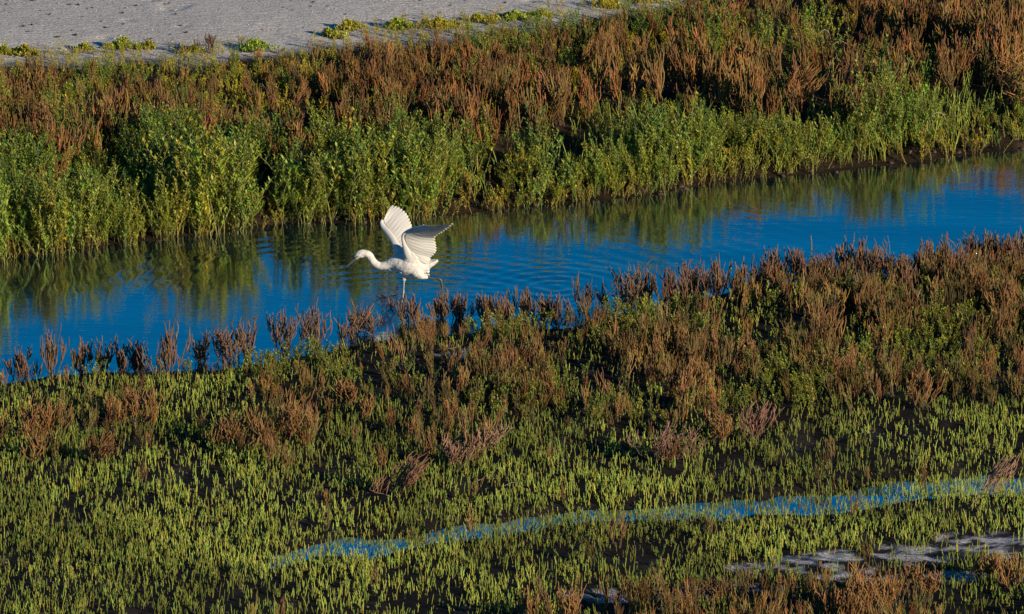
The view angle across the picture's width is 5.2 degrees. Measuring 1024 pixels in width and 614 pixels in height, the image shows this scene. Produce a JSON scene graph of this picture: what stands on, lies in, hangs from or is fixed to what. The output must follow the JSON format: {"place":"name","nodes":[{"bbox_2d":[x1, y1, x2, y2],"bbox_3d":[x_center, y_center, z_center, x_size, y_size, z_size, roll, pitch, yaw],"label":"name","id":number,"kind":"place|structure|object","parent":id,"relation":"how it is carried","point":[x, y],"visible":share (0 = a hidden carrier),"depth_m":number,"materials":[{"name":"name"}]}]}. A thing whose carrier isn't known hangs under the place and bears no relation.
{"place":"outdoors","nodes":[
{"label":"outdoors","id":0,"kind":"place"},
{"bbox_2d":[0,0,1023,613],"bbox_3d":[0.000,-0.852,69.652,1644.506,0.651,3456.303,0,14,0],"label":"ground","id":1,"kind":"structure","parent":0,"point":[278,22],"depth_m":62.73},
{"bbox_2d":[0,44,12,54],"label":"creeping succulent","id":2,"kind":"object","parent":1,"relation":"on","point":[2,50],"visible":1,"depth_m":71.42,"materials":[{"name":"green plant"}]},
{"bbox_2d":[2,345,42,380],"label":"glasswort bush","id":3,"kind":"object","parent":1,"relation":"on","point":[23,370],"visible":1,"depth_m":64.27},
{"bbox_2d":[4,43,41,57],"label":"creeping succulent","id":4,"kind":"object","parent":1,"relation":"on","point":[21,50],"visible":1,"depth_m":71.39,"materials":[{"name":"green plant"}]},
{"bbox_2d":[19,427,47,460],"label":"glasswort bush","id":5,"kind":"object","parent":1,"relation":"on","point":[36,444],"visible":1,"depth_m":62.24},
{"bbox_2d":[0,388,72,442],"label":"glasswort bush","id":6,"kind":"object","parent":1,"relation":"on","point":[46,418],"visible":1,"depth_m":62.60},
{"bbox_2d":[40,323,68,378],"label":"glasswort bush","id":7,"kind":"object","parent":1,"relation":"on","point":[50,352],"visible":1,"depth_m":64.24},
{"bbox_2d":[46,109,86,174],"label":"glasswort bush","id":8,"kind":"object","parent":1,"relation":"on","point":[71,143],"visible":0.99,"depth_m":68.54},
{"bbox_2d":[70,335,92,374],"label":"glasswort bush","id":9,"kind":"object","parent":1,"relation":"on","point":[79,357],"visible":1,"depth_m":64.39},
{"bbox_2d":[75,41,92,50],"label":"creeping succulent","id":10,"kind":"object","parent":1,"relation":"on","point":[83,45],"visible":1,"depth_m":71.54,"materials":[{"name":"green plant"}]},
{"bbox_2d":[82,427,120,463],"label":"glasswort bush","id":11,"kind":"object","parent":1,"relation":"on","point":[102,442],"visible":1,"depth_m":62.21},
{"bbox_2d":[88,333,117,374],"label":"glasswort bush","id":12,"kind":"object","parent":1,"relation":"on","point":[108,356],"visible":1,"depth_m":64.36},
{"bbox_2d":[115,339,138,376],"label":"glasswort bush","id":13,"kind":"object","parent":1,"relation":"on","point":[122,361],"visible":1,"depth_m":64.27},
{"bbox_2d":[105,35,155,50],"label":"creeping succulent","id":14,"kind":"object","parent":1,"relation":"on","point":[118,44],"visible":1,"depth_m":71.57,"materials":[{"name":"green plant"}]},
{"bbox_2d":[112,386,162,423],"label":"glasswort bush","id":15,"kind":"object","parent":1,"relation":"on","point":[133,407],"visible":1,"depth_m":63.06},
{"bbox_2d":[127,337,150,376],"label":"glasswort bush","id":16,"kind":"object","parent":1,"relation":"on","point":[139,363],"visible":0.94,"depth_m":64.27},
{"bbox_2d":[136,40,155,50],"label":"creeping succulent","id":17,"kind":"object","parent":1,"relation":"on","point":[150,44],"visible":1,"depth_m":71.54,"materials":[{"name":"green plant"}]},
{"bbox_2d":[135,317,193,379],"bbox_3d":[-1.953,0.238,64.085,0.293,0.391,0.184,-7,15,-27],"label":"glasswort bush","id":18,"kind":"object","parent":1,"relation":"on","point":[167,355],"visible":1,"depth_m":64.09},
{"bbox_2d":[176,42,186,53],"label":"succulent","id":19,"kind":"object","parent":1,"relation":"on","point":[185,48],"visible":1,"depth_m":71.46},
{"bbox_2d":[188,41,205,52],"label":"creeping succulent","id":20,"kind":"object","parent":1,"relation":"on","point":[193,51],"visible":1,"depth_m":71.50,"materials":[{"name":"green plant"}]},
{"bbox_2d":[189,328,212,363],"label":"glasswort bush","id":21,"kind":"object","parent":1,"relation":"on","point":[201,349],"visible":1,"depth_m":64.64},
{"bbox_2d":[194,31,215,52],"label":"dried shrub","id":22,"kind":"object","parent":1,"relation":"on","point":[209,40],"visible":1,"depth_m":71.47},
{"bbox_2d":[209,322,250,369],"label":"glasswort bush","id":23,"kind":"object","parent":1,"relation":"on","point":[224,342],"visible":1,"depth_m":64.51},
{"bbox_2d":[205,409,261,450],"bbox_3d":[-1.504,0.684,62.499,0.312,0.224,0.255,5,15,22],"label":"glasswort bush","id":24,"kind":"object","parent":1,"relation":"on","point":[228,432],"visible":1,"depth_m":62.47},
{"bbox_2d":[230,315,258,360],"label":"glasswort bush","id":25,"kind":"object","parent":1,"relation":"on","point":[247,346],"visible":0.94,"depth_m":64.73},
{"bbox_2d":[0,0,506,51],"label":"sand crumbs","id":26,"kind":"object","parent":1,"relation":"on","point":[75,34],"visible":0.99,"depth_m":72.42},
{"bbox_2d":[238,37,285,52],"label":"creeping succulent","id":27,"kind":"object","parent":1,"relation":"on","point":[250,46],"visible":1,"depth_m":71.55,"materials":[{"name":"green plant"}]},
{"bbox_2d":[246,386,314,444],"bbox_3d":[-1.248,0.604,62.528,0.300,0.360,0.491,13,19,43],"label":"glasswort bush","id":28,"kind":"object","parent":1,"relation":"on","point":[289,411],"visible":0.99,"depth_m":62.50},
{"bbox_2d":[265,308,312,356],"bbox_3d":[-1.306,0.143,64.838,0.326,0.329,0.212,9,16,32],"label":"glasswort bush","id":29,"kind":"object","parent":1,"relation":"on","point":[289,332],"visible":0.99,"depth_m":64.81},
{"bbox_2d":[283,111,316,147],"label":"glasswort bush","id":30,"kind":"object","parent":1,"relation":"on","point":[297,119],"visible":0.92,"depth_m":69.14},
{"bbox_2d":[295,298,332,353],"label":"glasswort bush","id":31,"kind":"object","parent":1,"relation":"on","point":[315,330],"visible":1,"depth_m":64.86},
{"bbox_2d":[321,27,350,39],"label":"creeping succulent","id":32,"kind":"object","parent":1,"relation":"on","point":[330,33],"visible":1,"depth_m":71.93,"materials":[{"name":"green plant"}]},
{"bbox_2d":[315,375,357,408],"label":"glasswort bush","id":33,"kind":"object","parent":1,"relation":"on","point":[343,388],"visible":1,"depth_m":63.34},
{"bbox_2d":[333,305,369,343],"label":"glasswort bush","id":34,"kind":"object","parent":1,"relation":"on","point":[353,325],"visible":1,"depth_m":65.14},
{"bbox_2d":[334,18,371,31],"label":"creeping succulent","id":35,"kind":"object","parent":1,"relation":"on","point":[350,24],"visible":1,"depth_m":72.12,"materials":[{"name":"green plant"}]},
{"bbox_2d":[345,299,382,336],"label":"glasswort bush","id":36,"kind":"object","parent":1,"relation":"on","point":[368,326],"visible":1,"depth_m":65.32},
{"bbox_2d":[354,392,374,420],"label":"glasswort bush","id":37,"kind":"object","parent":1,"relation":"on","point":[368,406],"visible":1,"depth_m":63.09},
{"bbox_2d":[369,452,432,496],"bbox_3d":[-0.595,0.910,61.448,0.352,0.257,0.262,0,14,0],"label":"glasswort bush","id":38,"kind":"object","parent":1,"relation":"on","point":[408,474],"visible":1,"depth_m":61.45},
{"bbox_2d":[384,16,426,30],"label":"creeping succulent","id":39,"kind":"object","parent":1,"relation":"on","point":[399,23],"visible":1,"depth_m":72.16,"materials":[{"name":"green plant"}]},
{"bbox_2d":[422,15,461,28],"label":"creeping succulent","id":40,"kind":"object","parent":1,"relation":"on","point":[442,20],"visible":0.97,"depth_m":72.25,"materials":[{"name":"green plant"}]},
{"bbox_2d":[441,429,486,467],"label":"glasswort bush","id":41,"kind":"object","parent":1,"relation":"on","point":[452,452],"visible":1,"depth_m":62.06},
{"bbox_2d":[470,12,503,24],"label":"creeping succulent","id":42,"kind":"object","parent":1,"relation":"on","point":[479,17],"visible":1,"depth_m":72.37,"materials":[{"name":"green plant"}]},
{"bbox_2d":[477,420,511,451],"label":"glasswort bush","id":43,"kind":"object","parent":1,"relation":"on","point":[490,438],"visible":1,"depth_m":62.44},
{"bbox_2d":[485,8,529,23],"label":"creeping succulent","id":44,"kind":"object","parent":1,"relation":"on","point":[512,15],"visible":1,"depth_m":72.46,"materials":[{"name":"green plant"}]},
{"bbox_2d":[0,257,1023,428],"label":"leafy ground cover","id":45,"kind":"object","parent":1,"relation":"on","point":[798,382],"visible":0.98,"depth_m":64.34,"materials":[{"name":"green plant"}]},
{"bbox_2d":[0,87,1023,259],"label":"bank foot plants","id":46,"kind":"object","parent":1,"relation":"on","point":[523,171],"visible":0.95,"depth_m":68.80,"materials":[{"name":"green plant"}]},
{"bbox_2d":[0,279,1023,613],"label":"glasswort shoots","id":47,"kind":"object","parent":1,"relation":"on","point":[158,543],"visible":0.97,"depth_m":61.27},
{"bbox_2d":[0,0,1023,264],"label":"leafy marsh plants","id":48,"kind":"object","parent":1,"relation":"on","point":[200,174],"visible":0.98,"depth_m":68.62,"materials":[{"name":"green plant"}]},
{"bbox_2d":[0,0,1023,186],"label":"rusty scrub","id":49,"kind":"object","parent":1,"relation":"on","point":[994,27],"visible":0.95,"depth_m":70.49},
{"bbox_2d":[0,152,1023,613],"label":"brown glasswort scrub","id":50,"kind":"object","parent":1,"relation":"on","point":[884,302],"visible":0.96,"depth_m":63.90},
{"bbox_2d":[0,0,1023,245],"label":"yellow fringe plants","id":51,"kind":"object","parent":1,"relation":"on","point":[662,36],"visible":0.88,"depth_m":71.22,"materials":[{"name":"green plant"}]},
{"bbox_2d":[1,284,1023,613],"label":"mud crumbs","id":52,"kind":"object","parent":1,"relation":"on","point":[487,488],"visible":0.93,"depth_m":61.76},
{"bbox_2d":[3,41,1023,231],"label":"upright glasswort shoots","id":53,"kind":"object","parent":1,"relation":"on","point":[969,76],"visible":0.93,"depth_m":70.07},
{"bbox_2d":[526,7,554,17],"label":"creeping succulent","id":54,"kind":"object","parent":1,"relation":"on","point":[532,14],"visible":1,"depth_m":72.54,"materials":[{"name":"green plant"}]},
{"bbox_2d":[540,293,571,328],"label":"glasswort bush","id":55,"kind":"object","parent":1,"relation":"on","point":[557,304],"visible":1,"depth_m":65.48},
{"bbox_2d":[550,582,583,613],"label":"glasswort bush","id":56,"kind":"object","parent":1,"relation":"on","point":[572,607],"visible":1,"depth_m":58.84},
{"bbox_2d":[593,285,611,310],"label":"glasswort bush","id":57,"kind":"object","parent":1,"relation":"on","point":[599,296],"visible":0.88,"depth_m":65.90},
{"bbox_2d":[595,0,622,8],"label":"creeping succulent","id":58,"kind":"object","parent":1,"relation":"on","point":[599,3],"visible":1,"depth_m":72.82,"materials":[{"name":"green plant"}]},
{"bbox_2d":[266,496,961,568],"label":"puddle water","id":59,"kind":"structure","parent":1,"relation":"on","point":[740,506],"depth_m":61.21,"materials":[{"name":"blue liquid"}]},
{"bbox_2d":[602,258,652,314],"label":"glasswort bush","id":60,"kind":"object","parent":1,"relation":"on","point":[631,287],"visible":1,"depth_m":65.79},
{"bbox_2d":[263,126,1023,222],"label":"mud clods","id":61,"kind":"object","parent":1,"relation":"on","point":[659,192],"visible":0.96,"depth_m":69.05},
{"bbox_2d":[632,263,656,311],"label":"glasswort bush","id":62,"kind":"object","parent":1,"relation":"on","point":[649,291],"visible":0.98,"depth_m":65.85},
{"bbox_2d":[634,0,670,3],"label":"creeping succulent","id":63,"kind":"object","parent":1,"relation":"on","point":[657,1],"visible":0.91,"depth_m":72.95,"materials":[{"name":"green plant"}]},
{"bbox_2d":[627,420,709,462],"bbox_3d":[0.868,0.748,62.189,0.418,0.224,0.309,-7,15,-26],"label":"glasswort bush","id":64,"kind":"object","parent":1,"relation":"on","point":[662,441],"visible":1,"depth_m":62.21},
{"bbox_2d":[653,266,690,307],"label":"glasswort bush","id":65,"kind":"object","parent":1,"relation":"on","point":[667,280],"visible":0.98,"depth_m":65.83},
{"bbox_2d":[663,262,698,308],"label":"glasswort bush","id":66,"kind":"object","parent":1,"relation":"on","point":[683,290],"visible":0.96,"depth_m":65.61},
{"bbox_2d":[662,355,715,403],"bbox_3d":[0.990,0.422,63.428,0.251,0.299,0.244,10,17,35],"label":"glasswort bush","id":67,"kind":"object","parent":1,"relation":"on","point":[691,375],"visible":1,"depth_m":63.43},
{"bbox_2d":[676,257,716,302],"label":"glasswort bush","id":68,"kind":"object","parent":1,"relation":"on","point":[698,279],"visible":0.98,"depth_m":66.00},
{"bbox_2d":[702,255,731,299],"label":"glasswort bush","id":69,"kind":"object","parent":1,"relation":"on","point":[717,271],"visible":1,"depth_m":66.05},
{"bbox_2d":[700,403,734,445],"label":"glasswort bush","id":70,"kind":"object","parent":1,"relation":"on","point":[721,421],"visible":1,"depth_m":62.54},
{"bbox_2d":[696,569,738,602],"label":"glasswort bush","id":71,"kind":"object","parent":1,"relation":"on","point":[708,587],"visible":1,"depth_m":59.34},
{"bbox_2d":[730,265,740,301],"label":"green sprig","id":72,"kind":"object","parent":1,"relation":"on","point":[737,282],"visible":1,"depth_m":65.71,"materials":[{"name":"green plant"}]},
{"bbox_2d":[721,263,756,306],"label":"glasswort bush","id":73,"kind":"object","parent":1,"relation":"on","point":[742,276],"visible":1,"depth_m":65.74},
{"bbox_2d":[741,254,777,297],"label":"glasswort bush","id":74,"kind":"object","parent":1,"relation":"on","point":[764,268],"visible":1,"depth_m":66.00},
{"bbox_2d":[737,400,784,443],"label":"glasswort bush","id":75,"kind":"object","parent":1,"relation":"on","point":[758,423],"visible":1,"depth_m":62.60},
{"bbox_2d":[763,244,795,280],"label":"glasswort bush","id":76,"kind":"object","parent":1,"relation":"on","point":[771,255],"visible":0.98,"depth_m":66.42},
{"bbox_2d":[776,247,805,282],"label":"glasswort bush","id":77,"kind":"object","parent":1,"relation":"on","point":[795,264],"visible":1,"depth_m":66.34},
{"bbox_2d":[781,311,805,383],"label":"green sprig","id":78,"kind":"object","parent":1,"relation":"on","point":[790,348],"visible":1,"depth_m":63.86,"materials":[{"name":"green plant"}]},
{"bbox_2d":[764,63,844,109],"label":"glasswort bush","id":79,"kind":"object","parent":1,"relation":"on","point":[809,91],"visible":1,"depth_m":70.35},
{"bbox_2d":[800,238,834,281],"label":"glasswort bush","id":80,"kind":"object","parent":1,"relation":"on","point":[808,267],"visible":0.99,"depth_m":66.03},
{"bbox_2d":[798,352,847,386],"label":"glasswort bush","id":81,"kind":"object","parent":1,"relation":"on","point":[824,365],"visible":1,"depth_m":63.88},
{"bbox_2d":[801,300,845,358],"bbox_3d":[1.770,0.133,64.520,0.237,0.343,0.368,3,14,12],"label":"glasswort bush","id":82,"kind":"object","parent":1,"relation":"on","point":[833,323],"visible":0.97,"depth_m":64.50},
{"bbox_2d":[816,247,853,293],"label":"glasswort bush","id":83,"kind":"object","parent":1,"relation":"on","point":[830,264],"visible":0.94,"depth_m":66.02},
{"bbox_2d":[814,575,861,613],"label":"glasswort bush","id":84,"kind":"object","parent":1,"relation":"on","point":[835,603],"visible":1,"depth_m":58.91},
{"bbox_2d":[835,232,863,270],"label":"glasswort bush","id":85,"kind":"object","parent":1,"relation":"on","point":[841,251],"visible":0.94,"depth_m":66.65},
{"bbox_2d":[852,237,876,273],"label":"glasswort bush","id":86,"kind":"object","parent":1,"relation":"on","point":[862,246],"visible":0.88,"depth_m":66.58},
{"bbox_2d":[852,240,891,283],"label":"glasswort bush","id":87,"kind":"object","parent":1,"relation":"on","point":[874,260],"visible":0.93,"depth_m":66.31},
{"bbox_2d":[841,562,903,613],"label":"glasswort bush","id":88,"kind":"object","parent":1,"relation":"on","point":[857,579],"visible":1,"depth_m":58.92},
{"bbox_2d":[864,565,899,610],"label":"glasswort bush","id":89,"kind":"object","parent":1,"relation":"on","point":[889,587],"visible":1,"depth_m":59.11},
{"bbox_2d":[880,250,914,290],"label":"glasswort bush","id":90,"kind":"object","parent":1,"relation":"on","point":[901,267],"visible":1,"depth_m":66.02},
{"bbox_2d":[878,55,919,94],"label":"glasswort bush","id":91,"kind":"object","parent":1,"relation":"on","point":[897,77],"visible":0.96,"depth_m":70.66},
{"bbox_2d":[899,239,938,288],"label":"glasswort bush","id":92,"kind":"object","parent":1,"relation":"on","point":[918,259],"visible":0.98,"depth_m":66.17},
{"bbox_2d":[904,561,941,603],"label":"glasswort bush","id":93,"kind":"object","parent":1,"relation":"on","point":[931,586],"visible":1,"depth_m":59.31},
{"bbox_2d":[906,366,950,409],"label":"glasswort bush","id":94,"kind":"object","parent":1,"relation":"on","point":[923,384],"visible":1,"depth_m":63.34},
{"bbox_2d":[932,289,945,323],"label":"green sprig","id":95,"kind":"object","parent":1,"relation":"on","point":[940,311],"visible":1,"depth_m":65.20,"materials":[{"name":"green plant"}]},
{"bbox_2d":[921,233,969,270],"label":"glasswort bush","id":96,"kind":"object","parent":1,"relation":"on","point":[931,247],"visible":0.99,"depth_m":66.56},
{"bbox_2d":[936,234,974,284],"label":"glasswort bush","id":97,"kind":"object","parent":1,"relation":"on","point":[961,258],"visible":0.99,"depth_m":66.27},
{"bbox_2d":[948,226,988,271],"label":"glasswort bush","id":98,"kind":"object","parent":1,"relation":"on","point":[972,243],"visible":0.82,"depth_m":66.73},
{"bbox_2d":[966,549,999,578],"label":"glasswort bush","id":99,"kind":"object","parent":1,"relation":"on","point":[991,565],"visible":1,"depth_m":59.77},
{"bbox_2d":[976,229,1000,260],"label":"glasswort bush","id":100,"kind":"object","parent":1,"relation":"on","point":[988,245],"visible":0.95,"depth_m":66.76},
{"bbox_2d":[969,453,1023,507],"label":"bent bush","id":101,"kind":"object","parent":1,"relation":"on","point":[995,474],"visible":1,"depth_m":61.18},
{"bbox_2d":[981,40,1023,107],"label":"glasswort bush","id":102,"kind":"object","parent":1,"relation":"on","point":[1005,98],"visible":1,"depth_m":70.82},
{"bbox_2d":[984,227,1023,259],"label":"glasswort bush","id":103,"kind":"object","parent":1,"relation":"on","point":[1006,241],"visible":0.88,"depth_m":66.77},
{"bbox_2d":[995,546,1023,589],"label":"glasswort bush","id":104,"kind":"object","parent":1,"relation":"on","point":[1011,569],"visible":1,"depth_m":59.58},
{"bbox_2d":[995,231,1023,271],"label":"glasswort bush","id":105,"kind":"object","parent":1,"relation":"on","point":[1017,244],"visible":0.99,"depth_m":66.56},
{"bbox_2d":[1012,241,1023,261],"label":"glasswort bush","id":106,"kind":"object","parent":1,"relation":"on","point":[1014,252],"visible":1,"depth_m":66.52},
{"bbox_2d":[0,150,1023,495],"bbox_3d":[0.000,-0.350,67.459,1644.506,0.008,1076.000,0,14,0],"label":"tidal channel water","id":107,"kind":"structure","parent":0,"point":[194,286],"depth_m":67.26,"materials":[{"name":"blue liquid"}]},
{"bbox_2d":[373,280,404,311],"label":"dark twig tangle","id":108,"kind":"object","parent":107,"relation":"on","point":[384,297],"visible":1,"depth_m":65.91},
{"bbox_2d":[345,205,452,301],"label":"egret","id":109,"kind":"object","parent":107,"relation":"on","point":[414,249],"visible":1,"depth_m":66.04,"materials":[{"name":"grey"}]},
{"bbox_2d":[388,292,422,323],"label":"glasswort bush","id":110,"kind":"object","parent":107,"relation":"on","point":[411,311],"visible":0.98,"depth_m":65.59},
{"bbox_2d":[425,289,457,318],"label":"glasswort bush","id":111,"kind":"object","parent":107,"relation":"on","point":[441,307],"visible":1,"depth_m":65.69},
{"bbox_2d":[446,288,477,318],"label":"glasswort bush","id":112,"kind":"object","parent":107,"relation":"on","point":[457,311],"visible":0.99,"depth_m":65.72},
{"bbox_2d":[473,292,507,320],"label":"glasswort bush","id":113,"kind":"object","parent":107,"relation":"on","point":[480,301],"visible":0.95,"depth_m":65.62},
{"bbox_2d":[488,290,519,327],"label":"glasswort bush","id":114,"kind":"object","parent":107,"relation":"on","point":[505,308],"visible":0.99,"depth_m":65.47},
{"bbox_2d":[507,285,540,314],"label":"glasswort bush","id":115,"kind":"object","parent":107,"relation":"on","point":[526,298],"visible":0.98,"depth_m":65.75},
{"bbox_2d":[519,292,554,325],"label":"glasswort bush","id":116,"kind":"object","parent":107,"relation":"on","point":[543,303],"visible":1,"depth_m":65.54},
{"bbox_2d":[571,272,596,312],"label":"glasswort bush","id":117,"kind":"object","parent":107,"relation":"on","point":[587,301],"visible":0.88,"depth_m":65.83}
]}

